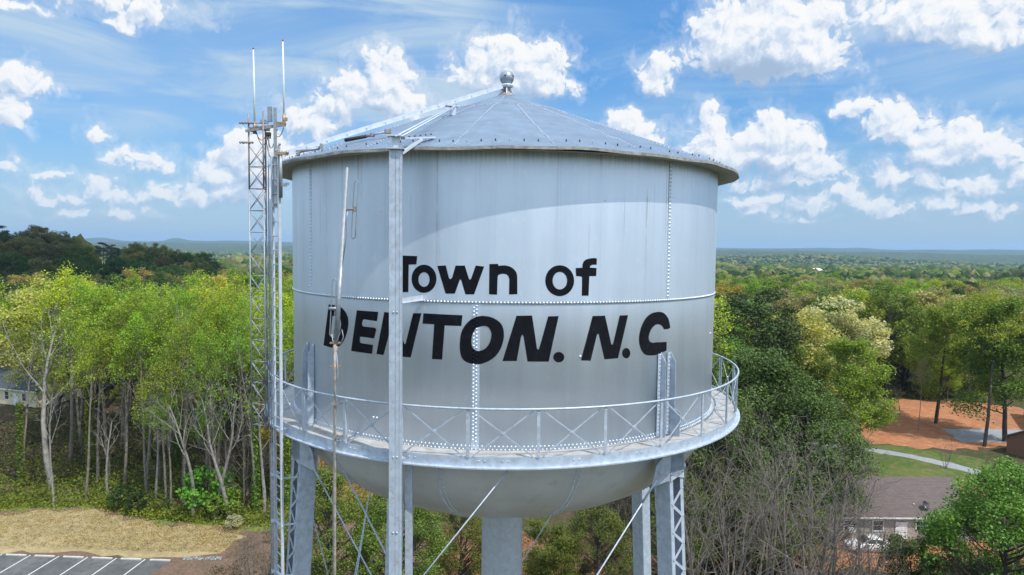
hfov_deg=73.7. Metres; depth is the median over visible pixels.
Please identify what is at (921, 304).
broadleaf tree
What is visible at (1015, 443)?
house
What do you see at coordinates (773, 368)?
evergreen tree
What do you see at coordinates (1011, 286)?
broadleaf tree
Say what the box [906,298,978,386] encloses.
broadleaf tree
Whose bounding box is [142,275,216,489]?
tall tree
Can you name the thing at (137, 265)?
broadleaf tree
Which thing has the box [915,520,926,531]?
window
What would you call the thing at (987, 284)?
broadleaf tree
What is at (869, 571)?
bare tree
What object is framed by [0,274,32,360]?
tall tree
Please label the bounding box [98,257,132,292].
broadleaf tree
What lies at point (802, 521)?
evergreen tree
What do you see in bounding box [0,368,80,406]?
house
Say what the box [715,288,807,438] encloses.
broadleaf tree
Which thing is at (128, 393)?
tall tree
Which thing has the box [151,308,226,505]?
tall tree
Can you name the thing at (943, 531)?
evergreen tree
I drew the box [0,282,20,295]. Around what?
broadleaf tree
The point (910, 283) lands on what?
broadleaf tree
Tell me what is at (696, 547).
evergreen tree
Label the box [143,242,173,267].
broadleaf tree
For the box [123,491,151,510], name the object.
shrub
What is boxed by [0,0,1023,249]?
sky
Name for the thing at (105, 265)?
broadleaf tree
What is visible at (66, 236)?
broadleaf tree
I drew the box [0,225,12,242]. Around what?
pine tree
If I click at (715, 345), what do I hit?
evergreen tree
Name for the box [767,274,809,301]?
broadleaf tree
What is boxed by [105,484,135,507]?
shrub
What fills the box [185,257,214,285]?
broadleaf tree
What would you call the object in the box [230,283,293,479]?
tall tree
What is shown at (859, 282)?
broadleaf tree
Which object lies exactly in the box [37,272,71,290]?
broadleaf tree
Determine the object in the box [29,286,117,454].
tall tree
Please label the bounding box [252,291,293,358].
tall tree
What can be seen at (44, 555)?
wheel stop
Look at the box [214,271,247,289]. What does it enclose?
broadleaf tree
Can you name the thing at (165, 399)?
tall tree
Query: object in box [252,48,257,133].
whip antenna
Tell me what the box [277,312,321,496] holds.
tall tree
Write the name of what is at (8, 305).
broadleaf tree
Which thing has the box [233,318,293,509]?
ivy clad tree
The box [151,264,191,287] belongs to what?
broadleaf tree
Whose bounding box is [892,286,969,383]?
broadleaf tree
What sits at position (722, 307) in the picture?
tall tree
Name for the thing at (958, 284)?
broadleaf tree
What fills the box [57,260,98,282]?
broadleaf tree
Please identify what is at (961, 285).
broadleaf tree
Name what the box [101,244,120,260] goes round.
pine tree
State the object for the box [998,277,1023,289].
broadleaf tree
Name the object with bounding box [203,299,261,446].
tall tree
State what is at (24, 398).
window
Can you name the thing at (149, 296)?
tall tree
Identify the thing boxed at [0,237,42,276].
broadleaf tree
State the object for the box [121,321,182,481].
tall tree
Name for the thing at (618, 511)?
bare tree
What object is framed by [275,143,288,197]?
stub antenna
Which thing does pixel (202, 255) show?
broadleaf tree
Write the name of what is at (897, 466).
lawn verge
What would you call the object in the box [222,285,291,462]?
tall tree
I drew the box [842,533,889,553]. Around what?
parked car
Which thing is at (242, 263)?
distant woods
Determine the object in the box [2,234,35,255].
broadleaf tree
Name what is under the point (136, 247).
broadleaf tree
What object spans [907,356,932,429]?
tall tree
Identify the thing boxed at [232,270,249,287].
broadleaf tree
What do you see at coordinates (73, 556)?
wheel stop
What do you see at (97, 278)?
broadleaf tree
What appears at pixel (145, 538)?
dry grass tufts
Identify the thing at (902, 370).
evergreen tree
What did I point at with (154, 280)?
broadleaf tree
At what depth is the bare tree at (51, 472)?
77.08 m
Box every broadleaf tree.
[0,232,33,249]
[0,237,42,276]
[0,250,31,282]
[0,278,117,419]
[0,280,64,367]
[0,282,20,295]
[0,286,73,370]
[1,272,43,295]
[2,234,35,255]
[6,236,51,266]
[16,257,59,284]
[18,224,53,244]
[20,296,148,434]
[24,226,61,254]
[28,275,81,357]
[31,240,75,275]
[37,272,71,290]
[41,256,74,274]
[44,232,71,258]
[54,237,94,262]
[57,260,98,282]
[59,231,77,243]
[59,252,96,275]
[60,244,101,272]
[84,274,112,289]
[96,258,142,285]
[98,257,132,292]
[99,272,129,293]
[114,288,144,393]
[119,260,153,283]
[119,267,153,291]
[121,241,146,260]
[122,251,156,265]
[134,253,158,272]
[141,271,180,287]
[141,277,174,290]
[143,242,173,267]
[144,276,170,286]
[148,245,177,262]
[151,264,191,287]
[153,255,174,274]
[159,272,190,290]
[163,249,188,273]
[166,252,194,272]
[167,298,264,427]
[174,261,204,279]
[177,269,198,282]
[179,274,232,384]
[184,257,211,270]
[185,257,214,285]
[189,253,216,273]
[199,287,276,411]
[214,264,225,276]
[214,268,231,276]
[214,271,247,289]
[215,267,268,290]
[226,298,292,394]
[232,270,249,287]
[247,276,292,374]
[267,266,292,277]
[712,298,785,392]
[712,319,772,385]
[715,273,734,286]
[715,282,745,297]
[729,276,752,288]
[735,282,760,290]
[735,282,779,306]
[743,307,848,428]
[749,272,774,285]
[749,277,784,290]
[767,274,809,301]
[768,288,826,385]
[778,310,869,420]
[787,280,806,294]
[791,290,803,305]
[792,289,817,304]
[792,292,879,366]
[792,295,893,398]
[793,281,818,291]
[798,274,821,285]
[806,277,850,297]
[819,287,839,297]
[821,279,850,293]
[824,271,845,285]
[830,294,885,361]
[831,287,894,364]
[847,276,875,294]
[847,278,864,285]
[850,282,930,394]
[850,285,878,295]
[851,282,902,367]
[873,279,893,285]
[882,289,930,377]
[889,279,930,300]
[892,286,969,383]
[896,277,917,288]
[903,278,936,289]
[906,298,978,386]
[920,285,936,292]
[923,278,960,290]
[933,287,996,377]
[934,280,977,299]
[939,281,967,289]
[963,288,1023,384]
[965,284,992,294]
[970,279,1000,291]
[974,316,1019,370]
[979,279,1009,290]
[979,283,1023,324]
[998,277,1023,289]
[1008,284,1023,289]
[1011,302,1023,356]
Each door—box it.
[13,394,18,405]
[895,522,907,539]
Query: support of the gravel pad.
on the clay yard at (906, 432)
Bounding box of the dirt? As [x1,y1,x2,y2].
[0,484,425,574]
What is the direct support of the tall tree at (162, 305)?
on the ground at (988, 256)
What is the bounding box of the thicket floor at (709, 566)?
[600,474,941,574]
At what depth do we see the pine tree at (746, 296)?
155.92 m
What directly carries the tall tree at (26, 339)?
on the ground at (988, 256)
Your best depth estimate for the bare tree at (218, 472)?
73.97 m
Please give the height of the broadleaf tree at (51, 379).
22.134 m
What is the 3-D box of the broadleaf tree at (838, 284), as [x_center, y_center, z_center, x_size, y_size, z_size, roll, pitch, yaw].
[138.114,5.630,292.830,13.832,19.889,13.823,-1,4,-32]
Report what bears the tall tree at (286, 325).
on the ground at (988, 256)
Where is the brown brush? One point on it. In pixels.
(26, 457)
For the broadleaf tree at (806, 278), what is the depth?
361.65 m
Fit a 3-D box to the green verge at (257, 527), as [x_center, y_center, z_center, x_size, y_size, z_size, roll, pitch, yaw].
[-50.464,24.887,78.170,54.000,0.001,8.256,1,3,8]
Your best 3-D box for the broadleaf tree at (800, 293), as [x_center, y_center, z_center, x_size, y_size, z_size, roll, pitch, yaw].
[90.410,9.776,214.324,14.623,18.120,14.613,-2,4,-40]
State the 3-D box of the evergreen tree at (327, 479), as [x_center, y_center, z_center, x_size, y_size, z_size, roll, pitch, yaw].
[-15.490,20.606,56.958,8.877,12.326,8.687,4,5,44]
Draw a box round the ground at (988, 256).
[0,238,1023,574]
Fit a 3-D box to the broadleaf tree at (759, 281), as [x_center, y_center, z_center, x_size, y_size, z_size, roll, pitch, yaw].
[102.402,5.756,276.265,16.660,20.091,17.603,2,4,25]
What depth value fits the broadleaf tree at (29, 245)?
319.57 m
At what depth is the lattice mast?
14.96 m
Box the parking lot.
[0,554,171,574]
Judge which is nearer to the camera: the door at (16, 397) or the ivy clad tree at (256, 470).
the ivy clad tree at (256, 470)
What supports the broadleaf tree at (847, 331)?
on the ground at (988, 256)
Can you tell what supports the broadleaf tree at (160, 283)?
on the ground at (988, 256)
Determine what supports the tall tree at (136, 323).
on the ground at (988, 256)
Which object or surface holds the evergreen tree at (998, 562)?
on the ground at (988, 256)
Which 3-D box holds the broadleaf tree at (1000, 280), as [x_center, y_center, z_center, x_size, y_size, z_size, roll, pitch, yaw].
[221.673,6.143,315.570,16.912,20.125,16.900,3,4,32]
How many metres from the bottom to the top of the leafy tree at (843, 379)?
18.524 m
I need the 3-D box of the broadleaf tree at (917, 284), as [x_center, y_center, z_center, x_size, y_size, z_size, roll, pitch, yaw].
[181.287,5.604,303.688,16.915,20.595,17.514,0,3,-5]
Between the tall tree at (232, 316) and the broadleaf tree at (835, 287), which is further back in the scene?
the broadleaf tree at (835, 287)
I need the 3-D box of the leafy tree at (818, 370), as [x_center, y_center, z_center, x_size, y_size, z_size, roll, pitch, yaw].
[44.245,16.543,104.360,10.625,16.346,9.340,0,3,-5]
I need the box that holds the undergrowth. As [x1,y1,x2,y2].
[0,428,381,527]
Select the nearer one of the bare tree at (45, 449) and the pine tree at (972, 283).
the bare tree at (45, 449)
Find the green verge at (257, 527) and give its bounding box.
[0,493,286,532]
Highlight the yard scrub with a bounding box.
[768,376,1016,398]
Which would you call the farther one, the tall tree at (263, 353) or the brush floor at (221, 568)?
the tall tree at (263, 353)
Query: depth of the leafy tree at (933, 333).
117.50 m
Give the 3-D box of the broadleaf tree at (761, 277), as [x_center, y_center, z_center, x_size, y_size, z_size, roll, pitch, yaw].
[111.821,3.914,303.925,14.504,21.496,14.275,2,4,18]
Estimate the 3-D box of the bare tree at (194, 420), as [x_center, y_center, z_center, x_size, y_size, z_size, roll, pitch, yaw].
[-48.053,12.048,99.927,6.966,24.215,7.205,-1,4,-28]
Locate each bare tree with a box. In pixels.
[0,302,96,488]
[36,367,69,506]
[91,406,125,492]
[132,403,170,498]
[140,384,204,515]
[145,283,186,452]
[165,299,204,413]
[165,303,202,451]
[182,364,230,515]
[195,394,279,509]
[205,364,257,519]
[217,520,266,574]
[231,373,278,513]
[233,527,287,574]
[589,496,656,574]
[617,428,830,574]
[623,439,756,574]
[683,382,912,574]
[684,411,805,574]
[701,396,888,574]
[732,426,922,574]
[794,489,926,574]
[816,470,931,574]
[888,384,900,415]
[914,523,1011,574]
[932,434,958,468]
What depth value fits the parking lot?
63.40 m
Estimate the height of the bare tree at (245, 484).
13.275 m
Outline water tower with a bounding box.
[266,70,739,574]
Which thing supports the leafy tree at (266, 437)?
on the ground at (988, 256)
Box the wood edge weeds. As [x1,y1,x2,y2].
[0,484,381,527]
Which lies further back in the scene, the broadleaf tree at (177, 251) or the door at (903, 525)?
the broadleaf tree at (177, 251)
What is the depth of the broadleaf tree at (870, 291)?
160.87 m
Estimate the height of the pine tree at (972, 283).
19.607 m
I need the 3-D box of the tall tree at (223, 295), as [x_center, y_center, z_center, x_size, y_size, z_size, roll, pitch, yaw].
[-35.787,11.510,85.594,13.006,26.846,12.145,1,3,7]
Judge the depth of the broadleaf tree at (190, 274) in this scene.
310.28 m
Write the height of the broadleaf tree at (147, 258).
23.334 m
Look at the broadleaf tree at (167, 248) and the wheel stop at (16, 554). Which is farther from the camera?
the broadleaf tree at (167, 248)
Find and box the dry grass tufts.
[0,505,246,552]
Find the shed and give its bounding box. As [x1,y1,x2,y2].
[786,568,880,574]
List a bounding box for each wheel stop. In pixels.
[6,554,26,555]
[34,555,54,556]
[63,556,83,557]
[92,557,112,558]
[121,558,141,559]
[150,559,170,560]
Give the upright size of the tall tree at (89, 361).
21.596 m
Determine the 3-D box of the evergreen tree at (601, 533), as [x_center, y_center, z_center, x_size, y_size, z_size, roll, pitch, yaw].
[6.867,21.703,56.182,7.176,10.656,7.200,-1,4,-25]
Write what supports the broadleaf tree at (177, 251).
on the ground at (988, 256)
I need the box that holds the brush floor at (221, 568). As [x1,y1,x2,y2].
[206,524,626,574]
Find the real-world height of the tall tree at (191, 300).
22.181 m
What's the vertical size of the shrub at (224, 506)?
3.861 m
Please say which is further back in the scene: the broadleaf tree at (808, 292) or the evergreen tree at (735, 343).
the broadleaf tree at (808, 292)
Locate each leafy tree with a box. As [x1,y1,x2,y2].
[238,359,322,473]
[522,519,580,574]
[767,343,841,440]
[820,336,902,438]
[875,532,945,574]
[899,298,997,423]
[932,339,969,401]
[935,331,995,396]
[939,293,1023,441]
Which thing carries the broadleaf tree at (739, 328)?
on the ground at (988, 256)
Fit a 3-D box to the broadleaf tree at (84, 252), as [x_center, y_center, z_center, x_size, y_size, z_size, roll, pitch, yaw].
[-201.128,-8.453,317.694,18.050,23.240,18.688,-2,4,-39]
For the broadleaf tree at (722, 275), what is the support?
on the ground at (988, 256)
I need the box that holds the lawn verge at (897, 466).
[849,445,989,486]
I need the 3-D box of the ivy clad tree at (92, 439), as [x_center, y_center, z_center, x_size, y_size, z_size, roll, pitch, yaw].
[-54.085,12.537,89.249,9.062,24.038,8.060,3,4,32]
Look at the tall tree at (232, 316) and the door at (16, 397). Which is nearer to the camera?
the tall tree at (232, 316)
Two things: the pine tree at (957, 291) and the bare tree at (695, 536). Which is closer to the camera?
the bare tree at (695, 536)
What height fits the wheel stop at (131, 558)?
0.142 m
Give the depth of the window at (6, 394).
126.15 m
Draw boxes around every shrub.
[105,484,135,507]
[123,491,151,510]
[175,465,241,508]
[205,485,243,514]
[224,513,243,528]
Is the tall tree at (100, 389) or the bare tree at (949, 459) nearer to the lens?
the tall tree at (100, 389)
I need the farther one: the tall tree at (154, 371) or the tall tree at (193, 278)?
the tall tree at (193, 278)
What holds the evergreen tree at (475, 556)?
on the clay bank
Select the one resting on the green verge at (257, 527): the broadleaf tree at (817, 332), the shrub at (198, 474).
the shrub at (198, 474)
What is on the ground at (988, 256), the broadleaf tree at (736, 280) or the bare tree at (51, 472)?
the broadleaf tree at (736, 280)
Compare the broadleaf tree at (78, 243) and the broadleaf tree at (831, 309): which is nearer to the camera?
the broadleaf tree at (831, 309)
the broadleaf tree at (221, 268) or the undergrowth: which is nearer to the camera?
the undergrowth
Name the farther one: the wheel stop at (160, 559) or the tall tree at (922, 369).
the tall tree at (922, 369)
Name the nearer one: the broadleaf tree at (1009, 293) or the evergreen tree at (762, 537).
the evergreen tree at (762, 537)
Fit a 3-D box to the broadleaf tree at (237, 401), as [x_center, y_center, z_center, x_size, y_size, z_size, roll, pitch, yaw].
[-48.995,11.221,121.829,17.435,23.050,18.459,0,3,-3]
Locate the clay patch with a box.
[267,462,384,502]
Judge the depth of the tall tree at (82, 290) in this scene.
83.47 m
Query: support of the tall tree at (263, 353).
on the ground at (988, 256)
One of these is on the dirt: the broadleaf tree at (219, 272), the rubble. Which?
the rubble
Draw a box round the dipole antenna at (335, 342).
[328,167,358,574]
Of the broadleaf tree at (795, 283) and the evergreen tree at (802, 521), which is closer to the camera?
the evergreen tree at (802, 521)
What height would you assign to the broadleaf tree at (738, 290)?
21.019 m
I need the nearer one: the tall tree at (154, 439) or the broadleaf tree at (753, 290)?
the tall tree at (154, 439)
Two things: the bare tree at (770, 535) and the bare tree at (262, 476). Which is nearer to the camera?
the bare tree at (770, 535)
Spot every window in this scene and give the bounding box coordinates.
[4,391,8,399]
[22,392,26,401]
[843,520,855,530]
[872,520,883,530]
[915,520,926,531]
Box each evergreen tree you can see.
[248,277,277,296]
[270,465,382,574]
[339,492,453,574]
[423,511,481,574]
[558,502,632,574]
[649,355,781,568]
[650,333,771,511]
[650,467,719,574]
[684,450,745,571]
[687,345,848,550]
[712,336,785,474]
[725,463,801,574]
[746,373,886,534]
[768,489,833,569]
[876,293,936,385]
[906,453,1023,574]
[926,461,1023,574]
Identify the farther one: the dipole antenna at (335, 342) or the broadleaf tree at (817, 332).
the broadleaf tree at (817, 332)
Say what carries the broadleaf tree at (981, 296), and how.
on the ground at (988, 256)
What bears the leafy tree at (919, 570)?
on the ground at (988, 256)
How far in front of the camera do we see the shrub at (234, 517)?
71.87 m
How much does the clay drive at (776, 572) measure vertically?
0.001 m
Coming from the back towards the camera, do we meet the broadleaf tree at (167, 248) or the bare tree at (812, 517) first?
the broadleaf tree at (167, 248)
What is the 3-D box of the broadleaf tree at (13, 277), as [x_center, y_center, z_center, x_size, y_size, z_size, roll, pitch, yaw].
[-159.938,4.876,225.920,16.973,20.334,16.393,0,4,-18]
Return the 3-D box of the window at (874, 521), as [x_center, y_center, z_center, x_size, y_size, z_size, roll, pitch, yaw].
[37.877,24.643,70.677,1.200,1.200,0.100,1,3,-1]
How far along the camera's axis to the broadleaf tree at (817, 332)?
108.48 m
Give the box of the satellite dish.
[923,501,929,508]
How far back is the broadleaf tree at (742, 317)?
120.04 m
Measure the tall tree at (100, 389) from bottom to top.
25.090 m
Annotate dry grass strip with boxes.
[0,509,246,557]
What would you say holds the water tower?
on the ground at (988, 256)
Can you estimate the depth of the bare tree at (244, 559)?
60.79 m
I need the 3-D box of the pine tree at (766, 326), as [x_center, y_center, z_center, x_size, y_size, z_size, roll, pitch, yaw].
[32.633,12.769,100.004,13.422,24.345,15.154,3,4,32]
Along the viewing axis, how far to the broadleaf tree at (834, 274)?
366.08 m
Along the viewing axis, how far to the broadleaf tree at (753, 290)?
187.42 m
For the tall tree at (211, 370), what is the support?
on the ground at (988, 256)
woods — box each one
[0,231,1023,288]
[101,250,1023,274]
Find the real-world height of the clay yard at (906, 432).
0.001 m
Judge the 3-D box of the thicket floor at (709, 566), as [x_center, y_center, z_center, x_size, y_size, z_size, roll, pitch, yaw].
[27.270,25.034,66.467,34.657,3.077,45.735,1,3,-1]
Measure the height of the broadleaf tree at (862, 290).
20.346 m
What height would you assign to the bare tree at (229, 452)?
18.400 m
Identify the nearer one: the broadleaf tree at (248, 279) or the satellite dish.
the satellite dish
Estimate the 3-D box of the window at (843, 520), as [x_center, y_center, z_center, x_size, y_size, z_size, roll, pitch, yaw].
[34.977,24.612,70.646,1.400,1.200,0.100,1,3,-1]
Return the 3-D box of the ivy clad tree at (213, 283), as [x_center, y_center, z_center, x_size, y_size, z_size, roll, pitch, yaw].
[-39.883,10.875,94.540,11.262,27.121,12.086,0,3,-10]
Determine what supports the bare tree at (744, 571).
on the ground at (988, 256)
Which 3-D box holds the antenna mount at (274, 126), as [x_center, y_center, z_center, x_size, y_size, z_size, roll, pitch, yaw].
[-5.330,-2.840,14.803,0.853,2.220,0.195,1,3,-1]
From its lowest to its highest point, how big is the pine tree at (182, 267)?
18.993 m
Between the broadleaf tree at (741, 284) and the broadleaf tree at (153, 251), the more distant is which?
the broadleaf tree at (153, 251)
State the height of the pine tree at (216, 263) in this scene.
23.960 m
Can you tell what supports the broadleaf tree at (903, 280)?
on the ground at (988, 256)
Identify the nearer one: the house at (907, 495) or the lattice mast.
the lattice mast
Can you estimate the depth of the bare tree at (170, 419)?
97.85 m
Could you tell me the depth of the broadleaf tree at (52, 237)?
356.46 m
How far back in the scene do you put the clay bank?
67.24 m
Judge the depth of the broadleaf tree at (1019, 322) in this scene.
149.49 m
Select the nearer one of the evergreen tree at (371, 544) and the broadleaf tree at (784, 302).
the evergreen tree at (371, 544)
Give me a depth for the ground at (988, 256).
122.42 m
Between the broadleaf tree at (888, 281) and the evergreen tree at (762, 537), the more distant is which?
the broadleaf tree at (888, 281)
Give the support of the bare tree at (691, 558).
on the ground at (988, 256)
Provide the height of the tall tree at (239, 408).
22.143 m
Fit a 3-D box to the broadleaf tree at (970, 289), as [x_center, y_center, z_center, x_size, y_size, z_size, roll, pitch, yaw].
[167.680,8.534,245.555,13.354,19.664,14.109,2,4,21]
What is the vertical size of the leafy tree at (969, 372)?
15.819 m
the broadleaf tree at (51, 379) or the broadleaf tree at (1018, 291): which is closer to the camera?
the broadleaf tree at (51, 379)
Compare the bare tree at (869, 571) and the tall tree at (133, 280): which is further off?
the tall tree at (133, 280)
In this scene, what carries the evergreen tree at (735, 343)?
on the ground at (988, 256)
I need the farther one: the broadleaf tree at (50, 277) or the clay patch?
the broadleaf tree at (50, 277)
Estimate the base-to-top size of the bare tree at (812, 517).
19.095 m
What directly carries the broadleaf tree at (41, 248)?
on the ground at (988, 256)
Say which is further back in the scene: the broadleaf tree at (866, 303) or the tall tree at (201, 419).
the broadleaf tree at (866, 303)
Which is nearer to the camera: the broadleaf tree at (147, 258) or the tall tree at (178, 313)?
the tall tree at (178, 313)
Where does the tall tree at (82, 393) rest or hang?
on the ground at (988, 256)
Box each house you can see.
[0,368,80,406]
[806,476,972,541]
[1003,430,1023,456]
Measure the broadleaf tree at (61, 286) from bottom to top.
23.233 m
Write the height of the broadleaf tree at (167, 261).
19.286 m
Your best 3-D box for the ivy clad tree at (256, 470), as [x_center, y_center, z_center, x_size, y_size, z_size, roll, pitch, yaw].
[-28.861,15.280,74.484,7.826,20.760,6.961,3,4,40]
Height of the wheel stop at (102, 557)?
0.142 m
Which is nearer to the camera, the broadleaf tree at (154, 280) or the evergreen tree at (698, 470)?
the evergreen tree at (698, 470)
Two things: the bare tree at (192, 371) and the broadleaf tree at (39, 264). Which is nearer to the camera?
the bare tree at (192, 371)
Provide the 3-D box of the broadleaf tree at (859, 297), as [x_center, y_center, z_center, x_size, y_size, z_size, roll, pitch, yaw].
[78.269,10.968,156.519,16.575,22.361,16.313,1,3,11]
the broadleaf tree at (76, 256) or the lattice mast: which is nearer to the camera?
the lattice mast
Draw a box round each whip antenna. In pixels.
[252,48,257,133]
[280,39,287,123]
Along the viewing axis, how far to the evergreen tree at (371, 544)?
54.61 m
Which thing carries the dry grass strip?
on the dirt
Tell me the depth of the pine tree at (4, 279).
180.98 m
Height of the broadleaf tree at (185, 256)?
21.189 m
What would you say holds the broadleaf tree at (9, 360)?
on the ground at (988, 256)
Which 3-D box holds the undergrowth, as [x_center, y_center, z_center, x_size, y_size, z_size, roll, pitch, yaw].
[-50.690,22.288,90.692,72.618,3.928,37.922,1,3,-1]
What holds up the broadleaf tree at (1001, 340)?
on the ground at (988, 256)
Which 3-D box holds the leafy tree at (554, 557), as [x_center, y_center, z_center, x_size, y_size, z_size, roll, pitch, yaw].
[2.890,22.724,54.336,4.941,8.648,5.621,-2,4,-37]
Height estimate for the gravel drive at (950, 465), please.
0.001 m
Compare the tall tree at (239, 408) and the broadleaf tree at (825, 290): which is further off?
the broadleaf tree at (825, 290)
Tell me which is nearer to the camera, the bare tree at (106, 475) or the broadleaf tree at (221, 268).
the bare tree at (106, 475)
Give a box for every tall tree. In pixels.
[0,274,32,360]
[0,290,91,375]
[7,260,111,464]
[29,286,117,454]
[35,272,140,478]
[39,274,106,424]
[53,320,134,498]
[65,287,131,483]
[75,294,156,487]
[88,267,151,448]
[96,280,185,489]
[103,301,183,495]
[107,279,189,456]
[111,287,132,410]
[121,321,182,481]
[129,356,205,504]
[131,389,191,508]
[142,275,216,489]
[143,279,187,400]
[143,283,186,444]
[150,273,262,481]
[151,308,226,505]
[155,284,190,409]
[176,285,205,395]
[178,282,258,485]
[179,268,221,291]
[179,318,244,513]
[182,393,229,501]
[183,301,248,465]
[197,290,271,501]
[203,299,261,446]
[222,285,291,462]
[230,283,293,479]
[234,301,258,442]
[235,318,287,440]
[236,270,293,464]
[245,269,293,339]
[249,301,293,489]
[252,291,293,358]
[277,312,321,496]
[713,279,739,371]
[713,290,739,334]
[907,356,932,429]
[943,285,1023,446]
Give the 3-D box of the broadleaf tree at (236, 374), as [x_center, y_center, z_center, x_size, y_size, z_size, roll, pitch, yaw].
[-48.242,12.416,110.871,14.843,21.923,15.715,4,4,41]
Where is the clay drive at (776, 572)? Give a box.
[625,540,1023,574]
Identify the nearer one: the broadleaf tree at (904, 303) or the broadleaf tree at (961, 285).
the broadleaf tree at (904, 303)
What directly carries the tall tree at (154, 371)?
on the ground at (988, 256)
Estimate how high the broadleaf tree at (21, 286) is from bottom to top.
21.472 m
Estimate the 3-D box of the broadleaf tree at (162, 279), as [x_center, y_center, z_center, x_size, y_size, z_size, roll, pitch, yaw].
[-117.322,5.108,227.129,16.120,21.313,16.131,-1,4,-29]
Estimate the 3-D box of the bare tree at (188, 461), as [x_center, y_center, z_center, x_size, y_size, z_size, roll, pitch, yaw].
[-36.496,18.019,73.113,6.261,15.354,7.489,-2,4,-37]
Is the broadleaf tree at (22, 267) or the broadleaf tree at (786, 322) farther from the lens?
the broadleaf tree at (22, 267)
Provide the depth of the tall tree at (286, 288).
90.38 m
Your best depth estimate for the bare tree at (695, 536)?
57.68 m
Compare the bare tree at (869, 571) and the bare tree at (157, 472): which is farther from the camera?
the bare tree at (157, 472)
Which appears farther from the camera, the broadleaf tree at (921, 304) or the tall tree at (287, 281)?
the broadleaf tree at (921, 304)
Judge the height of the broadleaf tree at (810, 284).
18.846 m
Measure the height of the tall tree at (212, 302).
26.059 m
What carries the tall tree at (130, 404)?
on the ground at (988, 256)
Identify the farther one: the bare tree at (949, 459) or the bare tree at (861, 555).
the bare tree at (949, 459)
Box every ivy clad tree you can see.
[0,323,59,486]
[63,294,129,476]
[117,294,190,469]
[127,282,190,461]
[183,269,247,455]
[214,331,276,514]
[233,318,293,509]
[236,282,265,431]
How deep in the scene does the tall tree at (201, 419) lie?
76.56 m
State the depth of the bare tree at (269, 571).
55.59 m
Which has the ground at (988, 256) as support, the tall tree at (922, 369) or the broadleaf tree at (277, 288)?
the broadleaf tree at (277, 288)
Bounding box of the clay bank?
[434,530,712,574]
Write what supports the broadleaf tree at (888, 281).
on the ground at (988, 256)
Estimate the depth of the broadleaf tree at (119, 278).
263.31 m
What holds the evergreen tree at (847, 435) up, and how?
on the ground at (988, 256)
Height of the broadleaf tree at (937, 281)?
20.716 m
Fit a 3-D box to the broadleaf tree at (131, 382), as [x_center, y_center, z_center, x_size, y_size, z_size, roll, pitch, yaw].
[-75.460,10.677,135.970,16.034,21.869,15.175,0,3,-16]
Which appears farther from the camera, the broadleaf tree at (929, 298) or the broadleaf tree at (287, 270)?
the broadleaf tree at (287, 270)
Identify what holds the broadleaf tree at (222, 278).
on the ground at (988, 256)
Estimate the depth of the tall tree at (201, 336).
74.45 m
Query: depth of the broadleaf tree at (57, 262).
297.76 m
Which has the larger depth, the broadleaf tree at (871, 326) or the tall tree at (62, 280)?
the broadleaf tree at (871, 326)
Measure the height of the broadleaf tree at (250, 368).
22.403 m
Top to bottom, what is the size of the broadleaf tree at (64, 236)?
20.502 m
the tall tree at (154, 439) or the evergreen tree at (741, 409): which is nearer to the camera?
the evergreen tree at (741, 409)
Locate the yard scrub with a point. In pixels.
(908, 390)
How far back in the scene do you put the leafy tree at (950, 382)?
136.36 m
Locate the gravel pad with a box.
[943,428,1022,441]
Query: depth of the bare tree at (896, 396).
124.85 m
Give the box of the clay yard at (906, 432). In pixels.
[853,399,1023,449]
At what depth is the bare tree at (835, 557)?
46.84 m
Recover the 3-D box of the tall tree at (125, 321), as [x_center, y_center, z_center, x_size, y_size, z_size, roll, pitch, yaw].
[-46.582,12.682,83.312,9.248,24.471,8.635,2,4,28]
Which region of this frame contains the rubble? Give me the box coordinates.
[183,556,221,559]
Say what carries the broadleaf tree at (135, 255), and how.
on the ground at (988, 256)
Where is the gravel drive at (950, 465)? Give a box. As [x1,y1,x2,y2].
[809,442,980,474]
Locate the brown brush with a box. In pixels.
[0,397,329,486]
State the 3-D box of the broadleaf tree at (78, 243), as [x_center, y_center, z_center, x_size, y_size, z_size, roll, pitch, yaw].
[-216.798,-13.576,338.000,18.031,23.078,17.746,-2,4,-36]
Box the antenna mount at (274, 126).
[245,105,286,206]
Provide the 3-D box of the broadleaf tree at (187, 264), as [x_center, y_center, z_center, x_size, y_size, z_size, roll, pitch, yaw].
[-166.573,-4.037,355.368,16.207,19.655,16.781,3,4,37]
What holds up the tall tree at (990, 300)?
on the clay yard at (906, 432)
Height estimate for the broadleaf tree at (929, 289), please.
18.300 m
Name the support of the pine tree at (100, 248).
on the ground at (988, 256)
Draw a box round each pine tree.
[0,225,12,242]
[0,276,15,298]
[49,238,75,254]
[95,242,112,268]
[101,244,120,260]
[168,262,184,282]
[202,254,220,275]
[713,292,787,378]
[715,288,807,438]
[734,293,752,320]
[934,284,964,299]
[962,281,980,288]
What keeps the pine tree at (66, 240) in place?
on the ground at (988, 256)
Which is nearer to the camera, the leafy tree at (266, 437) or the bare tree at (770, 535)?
the bare tree at (770, 535)
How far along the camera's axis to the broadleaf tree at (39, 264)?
276.23 m
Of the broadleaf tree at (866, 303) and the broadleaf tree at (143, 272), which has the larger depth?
the broadleaf tree at (143, 272)

